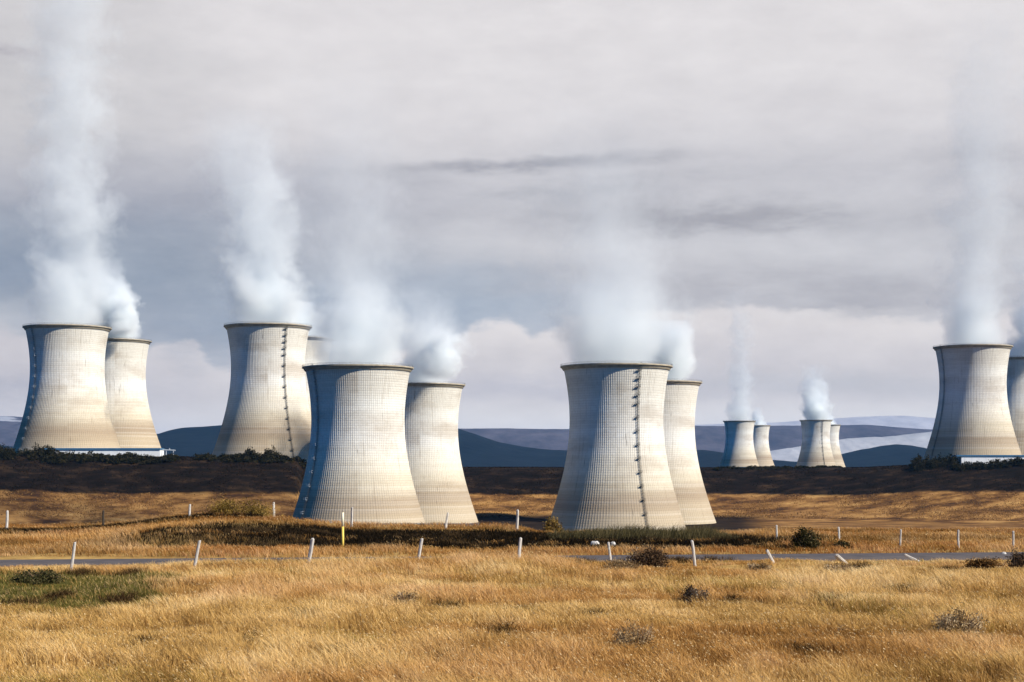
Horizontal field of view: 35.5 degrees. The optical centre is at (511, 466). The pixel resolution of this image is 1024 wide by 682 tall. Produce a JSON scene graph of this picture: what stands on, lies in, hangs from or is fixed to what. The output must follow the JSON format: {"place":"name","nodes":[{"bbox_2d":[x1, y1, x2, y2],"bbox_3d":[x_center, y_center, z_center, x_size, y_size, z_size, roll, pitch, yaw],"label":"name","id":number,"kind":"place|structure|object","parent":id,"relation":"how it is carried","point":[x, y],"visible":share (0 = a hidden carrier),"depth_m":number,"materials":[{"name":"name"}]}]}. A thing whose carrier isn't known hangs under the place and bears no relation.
{"place":"outdoors","nodes":[
{"label":"outdoors","id":0,"kind":"place"},
{"bbox_2d":[1,425,926,467],"bbox_3d":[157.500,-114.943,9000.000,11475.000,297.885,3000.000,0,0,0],"label":"hills","id":1,"kind":"structure","parent":0,"point":[475,450],"depth_m":8354.23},
{"bbox_2d":[770,432,931,461],"bbox_3d":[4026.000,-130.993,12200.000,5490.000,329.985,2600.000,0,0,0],"label":"snowfield","id":2,"kind":"structure","parent":1,"relation":"on","point":[847,445],"depth_m":11889.94,"materials":[{"name":"white snow"}]},
{"bbox_2d":[0,416,932,452],"bbox_3d":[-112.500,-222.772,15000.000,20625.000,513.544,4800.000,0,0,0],"label":"plateau","id":3,"kind":"structure","parent":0,"point":[711,438],"depth_m":14290.90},
{"bbox_2d":[0,456,1023,681],"bbox_3d":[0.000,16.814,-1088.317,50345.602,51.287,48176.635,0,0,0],"label":"ground","id":4,"kind":"structure","parent":0,"point":[736,488],"depth_m":1183.88,"materials":[{"name":"brown plant"}]},
{"bbox_2d":[5,510,8,528],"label":"fence post","id":5,"kind":"object","parent":4,"relation":"on","point":[7,518],"visible":0.69,"depth_m":96.90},
{"bbox_2d":[8,567,66,584],"bbox_3d":[-16.131,3.719,54.315,1.942,0.668,1.796,0,0,-19],"label":"shrub","id":6,"kind":"object","parent":4,"relation":"on","point":[43,576],"visible":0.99,"depth_m":54.07,"materials":[{"name":"green plant"}]},
{"bbox_2d":[13,322,120,454],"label":"cooling tower","id":7,"kind":"structure","parent":4,"relation":"on","point":[66,405],"depth_m":1247.78,"materials":[{"name":"concrete"}]},
{"bbox_2d":[70,542,75,569],"bbox_3d":[-16.366,3.523,59.482,0.331,1.475,0.126,0,0,-6],"label":"fence post","id":8,"kind":"object","parent":4,"relation":"on","point":[73,554],"visible":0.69,"depth_m":59.45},
{"bbox_2d":[44,448,174,456],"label":"plant building","id":9,"kind":"structure","parent":4,"relation":"on","point":[158,452],"depth_m":1208.00,"materials":[{"name":"metal"}]},
{"bbox_2d":[105,337,160,447],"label":"cooling tower","id":10,"kind":"structure","parent":4,"relation":"on","point":[125,380],"depth_m":1479.78,"materials":[{"name":"concrete"}]},
{"bbox_2d":[0,442,306,467],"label":"scrub","id":11,"kind":"object","parent":4,"relation":"on","point":[49,454],"visible":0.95,"depth_m":1188.56,"materials":[{"name":"green plant"}]},
{"bbox_2d":[193,540,200,566],"bbox_3d":[-12.033,3.526,60.838,0.422,1.474,0.132,0,0,-5],"label":"fence post","id":12,"kind":"object","parent":4,"relation":"on","point":[197,553],"visible":0.69,"depth_m":60.80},
{"bbox_2d":[199,495,283,516],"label":"shrub","id":13,"kind":"object","parent":4,"relation":"on","point":[226,508],"visible":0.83,"depth_m":103.65,"materials":[{"name":"green plant"}]},
{"bbox_2d":[212,321,311,461],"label":"cooling tower","id":14,"kind":"structure","parent":4,"relation":"on","point":[267,406],"depth_m":1229.22,"materials":[{"name":"concrete"}]},
{"bbox_2d":[307,538,313,563],"bbox_3d":[-7.845,3.506,62.017,0.377,1.507,0.174,0,0,0],"label":"fence post","id":15,"kind":"object","parent":4,"relation":"on","point":[311,548],"visible":0.58,"depth_m":61.95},
{"bbox_2d":[305,335,333,412],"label":"cooling tower","id":16,"kind":"structure","parent":4,"relation":"on","point":[317,350],"depth_m":1482.45,"materials":[{"name":"concrete"}]},
{"bbox_2d":[341,512,343,545],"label":"marker post","id":17,"kind":"object","parent":4,"relation":"on","point":[342,524],"visible":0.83,"depth_m":77.62,"materials":[{"name":"yellow paint"}]},
{"bbox_2d":[350,507,352,526],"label":"fence post","id":18,"kind":"object","parent":4,"relation":"on","point":[351,523],"visible":0.83,"depth_m":102.95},
{"bbox_2d":[293,362,424,522],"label":"cooling tower","id":19,"kind":"structure","parent":4,"relation":"on","point":[357,461],"depth_m":960.67,"materials":[{"name":"concrete"}]},
{"bbox_2d":[390,589,421,604],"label":"shrub","id":20,"kind":"object","parent":4,"relation":"on","point":[409,595],"visible":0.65,"depth_m":45.18,"materials":[{"name":"brown plant"}]},
{"bbox_2d":[348,523,478,525],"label":"plant building","id":21,"kind":"structure","parent":4,"relation":"on","point":[466,524],"depth_m":926.83,"materials":[{"name":"metal"}]},
{"bbox_2d":[417,538,422,558],"bbox_3d":[-3.696,3.545,63.498,0.358,1.430,0.143,0,0,0],"label":"fence post","id":22,"kind":"object","parent":4,"relation":"on","point":[420,547],"visible":0.59,"depth_m":63.45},
{"bbox_2d":[405,381,477,522],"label":"cooling tower","id":23,"kind":"structure","parent":4,"relation":"on","point":[432,445],"depth_m":1181.75,"materials":[{"name":"concrete"}]},
{"bbox_2d":[445,512,448,527],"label":"fence post","id":24,"kind":"object","parent":4,"relation":"on","point":[446,521],"visible":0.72,"depth_m":100.94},
{"bbox_2d":[0,512,999,666],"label":"heather","id":25,"kind":"object","parent":4,"relation":"on","point":[364,536],"visible":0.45,"depth_m":80.97,"materials":[{"name":"green plant"}]},
{"bbox_2d":[0,511,1023,681],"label":"grass","id":26,"kind":"structure","parent":4,"relation":"on","point":[382,650],"depth_m":40.51,"materials":[{"name":"plant"}]},
{"bbox_2d":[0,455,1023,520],"bbox_3d":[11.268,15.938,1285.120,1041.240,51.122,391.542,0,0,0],"label":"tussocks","id":27,"kind":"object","parent":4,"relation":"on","point":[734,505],"visible":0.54,"depth_m":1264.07,"materials":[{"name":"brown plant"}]},
{"bbox_2d":[515,509,518,529],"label":"fence post","id":28,"kind":"object","parent":4,"relation":"on","point":[517,518],"visible":0.75,"depth_m":97.50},
{"bbox_2d":[518,537,521,557],"bbox_3d":[0.302,3.544,64.008,0.201,1.454,0.140,0,0,-18],"label":"fence post","id":29,"kind":"object","parent":4,"relation":"on","point":[519,545],"visible":0.59,"depth_m":63.96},
{"bbox_2d":[541,516,563,532],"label":"shrub","id":30,"kind":"object","parent":4,"relation":"on","point":[550,525],"visible":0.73,"depth_m":96.88,"materials":[{"name":"green plant"}]},
{"bbox_2d":[607,542,611,559],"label":"fence post","id":31,"kind":"object","parent":4,"relation":"on","point":[609,552],"visible":0.67,"depth_m":67.75,"materials":[{"name":"white wood"}]},
{"bbox_2d":[549,361,684,531],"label":"cooling tower","id":32,"kind":"structure","parent":4,"relation":"on","point":[616,470],"depth_m":952.37,"materials":[{"name":"concrete"}]},
{"bbox_2d":[597,557,640,571],"bbox_3d":[4.047,3.689,59.646,1.869,0.739,1.553,0,0,0],"label":"shrub","id":33,"kind":"object","parent":4,"relation":"on","point":[619,563],"visible":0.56,"depth_m":59.49,"materials":[{"name":"brown plant"}]},
{"bbox_2d":[608,619,659,648],"bbox_3d":[2.572,3.541,33.874,1.144,0.851,0.986,0,0,0],"label":"shrub","id":34,"kind":"object","parent":4,"relation":"on","point":[633,634],"visible":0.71,"depth_m":33.78,"materials":[{"name":"brown plant"}]},
{"bbox_2d":[544,521,739,539],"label":"tall grass","id":35,"kind":"structure","parent":4,"relation":"on","point":[633,531],"depth_m":85.72,"materials":[{"name":"plant"}]},
{"bbox_2d":[621,542,672,567],"bbox_3d":[5.225,3.478,62.442,2.138,1.193,1.738,0,0,0],"label":"shrub","id":36,"kind":"object","parent":4,"relation":"on","point":[655,558],"visible":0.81,"depth_m":62.09,"materials":[{"name":"brown plant"}]},
{"bbox_2d":[663,378,715,524],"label":"cooling tower","id":37,"kind":"structure","parent":4,"relation":"on","point":[680,399],"depth_m":1178.27,"materials":[{"name":"concrete"}]},
{"bbox_2d":[691,540,695,565],"bbox_3d":[7.342,3.614,64.511,0.280,1.331,0.130,0,0,0],"label":"fence post","id":38,"kind":"object","parent":4,"relation":"on","point":[693,553],"visible":0.77,"depth_m":64.47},
{"bbox_2d":[677,584,711,603],"bbox_3d":[5.386,3.767,47.068,1.196,0.676,0.990,0,0,0],"label":"shrub","id":39,"kind":"object","parent":4,"relation":"on","point":[691,591],"visible":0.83,"depth_m":46.93,"materials":[{"name":"brown plant"}]},
{"bbox_2d":[720,420,758,466],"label":"cooling tower","id":40,"kind":"structure","parent":4,"relation":"on","point":[739,450],"depth_m":3334.80,"materials":[{"name":"concrete"}]},
{"bbox_2d":[744,560,773,571],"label":"shrub","id":41,"kind":"object","parent":4,"relation":"on","point":[762,566],"visible":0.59,"depth_m":60.52,"materials":[{"name":"brown plant"}]},
{"bbox_2d":[753,425,773,465],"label":"cooling tower","id":42,"kind":"structure","parent":4,"relation":"on","point":[761,444],"depth_m":4071.21,"materials":[{"name":"concrete"}]},
{"bbox_2d":[766,549,773,563],"bbox_3d":[10.573,3.812,65.020,0.604,0.944,0.140,0,0,-21],"label":"fence post","id":43,"kind":"object","parent":4,"relation":"on","point":[769,554],"visible":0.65,"depth_m":64.92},
{"bbox_2d":[712,465,843,470],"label":"scrub","id":44,"kind":"object","parent":4,"relation":"on","point":[765,467],"visible":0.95,"depth_m":1406.91,"materials":[{"name":"plant"}]},
{"bbox_2d":[789,525,823,549],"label":"shrub","id":45,"kind":"object","parent":4,"relation":"on","point":[803,539],"visible":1,"depth_m":76.77,"materials":[{"name":"green plant"}]},
{"bbox_2d":[796,419,835,466],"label":"cooling tower","id":46,"kind":"structure","parent":4,"relation":"on","point":[815,450],"depth_m":3334.82,"materials":[{"name":"concrete"}]},
{"bbox_2d":[830,424,844,466],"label":"cooling tower","id":47,"kind":"structure","parent":4,"relation":"on","point":[835,446],"depth_m":4072.27,"materials":[{"name":"concrete"}]},
{"bbox_2d":[821,560,858,575],"bbox_3d":[11.911,3.753,58.021,1.586,0.728,1.247,0,0,0],"label":"shrub","id":48,"kind":"object","parent":4,"relation":"on","point":[841,566],"visible":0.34,"depth_m":57.85,"materials":[{"name":"brown plant"}]},
{"bbox_2d":[829,540,850,548],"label":"shrub","id":49,"kind":"object","parent":4,"relation":"on","point":[842,543],"visible":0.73,"depth_m":77.55,"materials":[{"name":"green plant"}]},
{"bbox_2d":[834,554,846,563],"bbox_3d":[13.533,3.941,65.002,1.024,0.827,0.221,0,0,-21],"label":"fence post","id":50,"kind":"object","parent":4,"relation":"on","point":[839,558],"visible":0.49,"depth_m":64.83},
{"bbox_2d":[899,529,901,546],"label":"fence post","id":51,"kind":"object","parent":4,"relation":"on","point":[900,537],"visible":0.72,"depth_m":78.38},
{"bbox_2d":[904,554,918,560],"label":"fence post","id":52,"kind":"object","parent":4,"relation":"on","point":[909,557],"visible":0.56,"depth_m":68.08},
{"bbox_2d":[957,530,959,547],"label":"fence post","id":53,"kind":"object","parent":4,"relation":"on","point":[958,538],"visible":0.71,"depth_m":78.01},
{"bbox_2d":[931,604,989,634],"bbox_3d":[10.800,3.719,38.447,1.521,0.813,1.629,0,0,0],"label":"shrub","id":54,"kind":"object","parent":4,"relation":"on","point":[951,620],"visible":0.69,"depth_m":38.30,"materials":[{"name":"brown plant"}]},
{"bbox_2d":[908,452,1023,470],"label":"scrub","id":55,"kind":"object","parent":4,"relation":"on","point":[917,463],"visible":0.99,"depth_m":1345.35,"materials":[{"name":"green plant"}]},
{"bbox_2d":[923,343,1021,459],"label":"cooling tower","id":56,"kind":"structure","parent":4,"relation":"on","point":[973,417],"depth_m":1390.90,"materials":[{"name":"concrete"}]},
{"bbox_2d":[960,556,1009,570],"bbox_3d":[17.887,3.724,60.622,1.937,0.749,1.865,0,0,37],"label":"shrub","id":57,"kind":"object","parent":4,"relation":"on","point":[984,563],"visible":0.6,"depth_m":60.45,"materials":[{"name":"brown plant"}]},
{"bbox_2d":[953,455,1023,463],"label":"plant building","id":58,"kind":"structure","parent":4,"relation":"on","point":[973,458],"depth_m":1357.00,"materials":[{"name":"metal"}]},
{"bbox_2d":[1005,546,1023,568],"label":"shrub","id":59,"kind":"object","parent":4,"relation":"on","point":[1016,561],"visible":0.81,"depth_m":61.51,"materials":[{"name":"brown plant"}]},
{"bbox_2d":[1007,356,1023,454],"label":"cooling tower","id":60,"kind":"structure","parent":4,"relation":"on","point":[1015,382],"depth_m":1651.00,"materials":[{"name":"concrete"}]},
{"bbox_2d":[0,552,1023,566],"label":"road","id":61,"kind":"structure","parent":0,"point":[831,556],"depth_m":69.91,"materials":[{"name":"grey asphalt"}]},
{"bbox_2d":[0,0,1023,433],"label":"sky","id":62,"kind":"structure","parent":0,"point":[786,206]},
{"bbox_2d":[695,416,934,428],"bbox_3d":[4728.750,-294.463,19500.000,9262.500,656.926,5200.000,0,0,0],"label":"snowfield","id":63,"kind":"structure","parent":0,"point":[911,422],"depth_m":19121.48,"materials":[{"name":"white snow"}]}
]}

